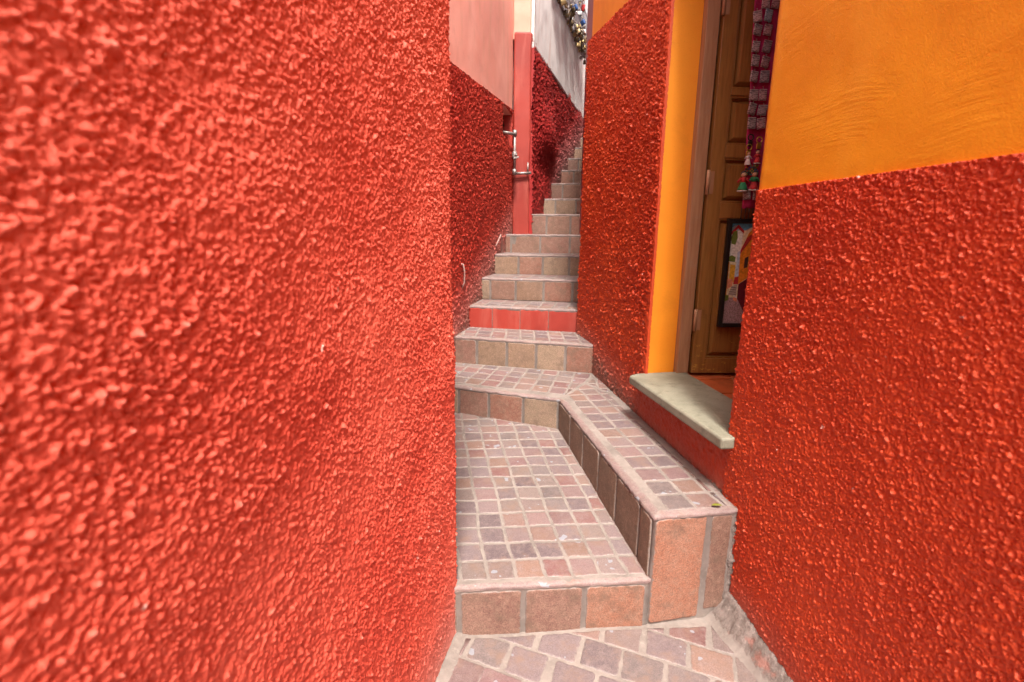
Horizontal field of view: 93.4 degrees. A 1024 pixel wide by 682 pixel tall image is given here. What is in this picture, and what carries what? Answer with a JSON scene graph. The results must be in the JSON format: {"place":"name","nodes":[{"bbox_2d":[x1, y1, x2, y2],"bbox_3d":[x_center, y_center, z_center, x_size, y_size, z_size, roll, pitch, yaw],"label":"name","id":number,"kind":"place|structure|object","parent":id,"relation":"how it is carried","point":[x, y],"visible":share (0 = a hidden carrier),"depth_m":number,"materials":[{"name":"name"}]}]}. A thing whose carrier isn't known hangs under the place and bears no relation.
{"place":"outdoors","nodes":[
{"label":"outdoors","id":0,"kind":"place"},
{"bbox_2d":[435,592,792,681],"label":"street paving","id":1,"kind":"structure","parent":0,"point":[722,641],"depth_m":1.71,"materials":[{"name":"pink brick"}]},
{"label":"ground","id":2,"kind":"structure","parent":0,"visible":0},
{"bbox_2d":[0,0,457,681],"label":"rough red house","id":3,"kind":"structure","parent":2,"relation":"on","point":[226,390],"depth_m":0.63,"materials":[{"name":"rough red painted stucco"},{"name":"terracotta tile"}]},
{"bbox_2d":[448,0,531,357],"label":"pink house","id":4,"kind":"structure","parent":2,"relation":"on","point":[490,91],"depth_m":4.42,"materials":[{"name":"paint"}]},
{"bbox_2d":[461,263,464,288],"bbox_3d":[-0.403,-0.521,3.908,0.050,0.224,0.027,1,12,0],"label":"cable stub","id":5,"kind":"object","parent":4,"relation":"attached to","point":[464,275],"visible":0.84,"depth_m":3.90,"materials":[{"name":"white plastic"}]},
{"bbox_2d":[495,234,502,252],"bbox_3d":[-0.141,-1.020,5.108,0.062,0.221,0.234,4,13,14],"label":"cable stub","id":6,"kind":"object","parent":4,"relation":"attached to","point":[501,242],"visible":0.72,"depth_m":5.10,"materials":[{"name":"white plastic"}]},
{"bbox_2d":[502,130,530,174],"bbox_3d":[0.041,-2.157,5.529,0.169,0.480,0.413,11,16,41],"label":"water pipe","id":7,"kind":"object","parent":4,"relation":"attached to","point":[514,153],"visible":0.97,"depth_m":5.51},
{"bbox_2d":[513,0,587,233],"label":"white house","id":8,"kind":"structure","parent":2,"relation":"on","point":[557,86],"depth_m":6.42,"materials":[{"name":"paint"}]},
{"bbox_2d":[560,0,566,5],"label":"padlock","id":9,"kind":"object","parent":8,"relation":"hanging from","point":[563,2],"visible":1,"depth_m":6.13,"materials":[{"name":"gold metal"}]},
{"bbox_2d":[562,0,587,44],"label":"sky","id":10,"kind":"structure","parent":8,"relation":"in","point":[576,17],"depth_m":7.39,"materials":[{"name":"white metal"}]},
{"bbox_2d":[580,15,585,25],"bbox_3d":[1.068,-4.880,7.340,0.032,0.142,0.077,-26,8,-30],"label":"padlock","id":11,"kind":"object","parent":8,"relation":"hanging from","point":[582,22],"visible":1,"depth_m":7.33,"materials":[{"name":"blue metal"}]},
{"bbox_2d":[581,0,584,11],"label":"padlock","id":12,"kind":"object","parent":8,"relation":"hanging from","point":[582,7],"visible":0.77,"depth_m":7.41,"materials":[{"name":"red metal"}]},
{"bbox_2d":[579,0,593,233],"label":"maroon house","id":13,"kind":"structure","parent":2,"relation":"on","point":[589,19],"depth_m":5.39,"materials":[{"name":"paint"}]},
{"bbox_2d":[454,138,737,634],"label":"stone staircase","id":14,"kind":"structure","parent":2,"relation":"on","point":[585,498],"depth_m":2.26,"materials":[{"name":"tile"}]},
{"bbox_2d":[576,0,1023,681],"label":"ochre house","id":15,"kind":"structure","parent":2,"relation":"on","point":[836,418],"depth_m":1.34,"materials":[{"name":"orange paint"}]},
{"bbox_2d":[688,0,754,372],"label":"door","id":16,"kind":"structure","parent":15,"relation":"in","point":[713,349],"depth_m":2.46,"materials":[{"name":"brown paint"}]},
{"bbox_2d":[716,219,752,326],"bbox_3d":[1.268,-0.352,2.551,0.313,0.566,0.025,0,12,-2],"label":"framed picture","id":17,"kind":"object","parent":16,"relation":"attached to","point":[737,251],"visible":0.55,"depth_m":2.55,"materials":[{"name":"multicoloured paper"}]},
{"bbox_2d":[740,0,779,219],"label":"souvenir cloth","id":18,"kind":"object","parent":15,"relation":"hanging from","point":[750,203],"visible":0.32,"depth_m":2.32,"materials":[{"name":"multicoloured fabric"}]},
{"bbox_2d":[737,171,749,191],"bbox_3d":[1.149,-0.794,2.394,0.051,0.099,0.050,-11,17,-43],"label":"rag doll","id":19,"kind":"object","parent":18,"relation":"hanging from","point":[742,180],"visible":1,"depth_m":2.39},
{"bbox_2d":[743,189,750,199],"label":"souvenir magnet","id":20,"kind":"object","parent":18,"relation":"attached to","point":[747,195],"visible":0.87,"depth_m":2.41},
{"bbox_2d":[744,152,751,164],"bbox_3d":[1.162,-0.899,2.372,0.032,0.062,0.032,-11,17,-43],"label":"rag doll","id":21,"kind":"object","parent":18,"relation":"hanging from","point":[747,161],"visible":1,"depth_m":2.37},
{"bbox_2d":[746,144,751,155],"bbox_3d":[1.160,-0.936,2.363,0.034,0.058,0.008,1,12,0],"label":"key ring","id":22,"kind":"object","parent":18,"relation":"hanging from","point":[747,151],"visible":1,"depth_m":2.36,"materials":[{"name":"metal"}]},
{"bbox_2d":[747,134,753,146],"bbox_3d":[1.165,-0.980,2.354,0.034,0.058,0.007,1,12,0],"label":"key ring","id":23,"kind":"object","parent":18,"relation":"hanging from","point":[750,142],"visible":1,"depth_m":2.35,"materials":[{"name":"black metal"}]},
{"bbox_2d":[747,117,755,128],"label":"souvenir magnet","id":24,"kind":"object","parent":18,"relation":"attached to","point":[751,123],"visible":1,"depth_m":2.34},
{"bbox_2d":[747,101,756,115],"bbox_3d":[1.159,-1.129,2.329,0.042,0.068,0.017,6,13,-15],"label":"souvenir magnet","id":25,"kind":"object","parent":18,"relation":"attached to","point":[752,107],"visible":1,"depth_m":2.32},
{"bbox_2d":[745,165,758,174],"bbox_3d":[1.189,-0.847,2.389,0.068,0.051,0.009,1,12,0],"label":"beaded band","id":26,"kind":"object","parent":18,"relation":"attached to","point":[750,170],"visible":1,"depth_m":2.39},
{"bbox_2d":[748,171,759,190],"bbox_3d":[1.202,-0.797,2.396,0.049,0.095,0.048,-11,17,-43],"label":"rag doll","id":27,"kind":"object","parent":18,"relation":"hanging from","point":[753,179],"visible":0.96,"depth_m":2.39},
{"bbox_2d":[749,87,758,100],"bbox_3d":[1.160,-1.189,2.316,0.042,0.065,0.017,0,14,0],"label":"souvenir magnet","id":28,"kind":"object","parent":18,"relation":"attached to","point":[753,94],"visible":1,"depth_m":2.31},
{"bbox_2d":[749,70,758,82],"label":"souvenir magnet","id":29,"kind":"object","parent":18,"relation":"attached to","point":[754,76],"visible":1,"depth_m":2.29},
{"bbox_2d":[751,53,759,66],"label":"souvenir magnet","id":30,"kind":"object","parent":18,"relation":"attached to","point":[755,60],"visible":1,"depth_m":2.28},
{"bbox_2d":[752,189,758,199],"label":"souvenir magnet","id":31,"kind":"object","parent":18,"relation":"attached to","point":[754,196],"visible":0.48,"depth_m":2.41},
{"bbox_2d":[751,40,760,52],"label":"souvenir magnet","id":32,"kind":"object","parent":18,"relation":"attached to","point":[755,45],"visible":1,"depth_m":2.27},
{"bbox_2d":[753,8,761,22],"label":"souvenir magnet","id":33,"kind":"object","parent":18,"relation":"attached to","point":[757,15],"visible":1,"depth_m":2.24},
{"bbox_2d":[753,150,761,163],"bbox_3d":[1.208,-0.907,2.372,0.035,0.066,0.034,-11,17,-43],"label":"rag doll","id":34,"kind":"object","parent":18,"relation":"hanging from","point":[757,159],"visible":1,"depth_m":2.37},
{"bbox_2d":[753,22,762,35],"bbox_3d":[1.149,-1.463,2.257,0.042,0.062,0.017,5,10,-16],"label":"souvenir magnet","id":35,"kind":"object","parent":18,"relation":"attached to","point":[757,30],"visible":1,"depth_m":2.25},
{"bbox_2d":[756,136,762,148],"bbox_3d":[1.209,-0.970,2.358,0.034,0.058,0.008,1,12,0],"label":"key ring","id":36,"kind":"object","parent":18,"relation":"hanging from","point":[758,145],"visible":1,"depth_m":2.36,"materials":[{"name":"metal"}]},
{"bbox_2d":[756,116,765,128],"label":"souvenir magnet","id":37,"kind":"object","parent":18,"relation":"attached to","point":[760,123],"visible":1,"depth_m":2.34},
{"bbox_2d":[756,102,767,115],"bbox_3d":[1.212,-1.123,2.332,0.042,0.062,0.017,12,16,17],"label":"souvenir magnet","id":38,"kind":"object","parent":18,"relation":"attached to","point":[762,110],"visible":0.94,"depth_m":2.33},
{"bbox_2d":[758,87,766,100],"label":"souvenir magnet","id":39,"kind":"object","parent":18,"relation":"attached to","point":[762,94],"visible":1,"depth_m":2.31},
{"bbox_2d":[759,68,769,82],"bbox_3d":[1.206,-1.269,2.301,0.042,0.069,0.017,3,11,9],"label":"souvenir magnet","id":40,"kind":"object","parent":18,"relation":"attached to","point":[764,76],"visible":1,"depth_m":2.29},
{"bbox_2d":[760,54,769,67],"bbox_3d":[1.201,-1.330,2.287,0.040,0.063,0.017,7,12,-12],"label":"souvenir magnet","id":41,"kind":"object","parent":18,"relation":"attached to","point":[765,61],"visible":1,"depth_m":2.28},
{"bbox_2d":[761,0,769,8],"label":"souvenir magnet","id":42,"kind":"object","parent":18,"relation":"attached to","point":[765,4],"visible":1,"depth_m":2.23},
{"bbox_2d":[761,37,772,52],"bbox_3d":[1.203,-1.396,2.273,0.039,0.069,0.017,9,14,-3],"label":"souvenir magnet","id":43,"kind":"object","parent":18,"relation":"attached to","point":[767,45],"visible":1,"depth_m":2.27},
{"bbox_2d":[763,22,772,35],"bbox_3d":[1.198,-1.463,2.259,0.037,0.062,0.017,9,10,-1],"label":"souvenir magnet","id":44,"kind":"object","parent":18,"relation":"attached to","point":[767,31],"visible":1,"depth_m":2.25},
{"bbox_2d":[764,8,772,21],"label":"souvenir magnet","id":45,"kind":"object","parent":18,"relation":"attached to","point":[768,15],"visible":1,"depth_m":2.24,"materials":[{"name":"grey"}]},
{"bbox_2d":[771,0,779,8],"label":"souvenir magnet","id":46,"kind":"object","parent":18,"relation":"attached to","point":[775,4],"visible":1,"depth_m":2.23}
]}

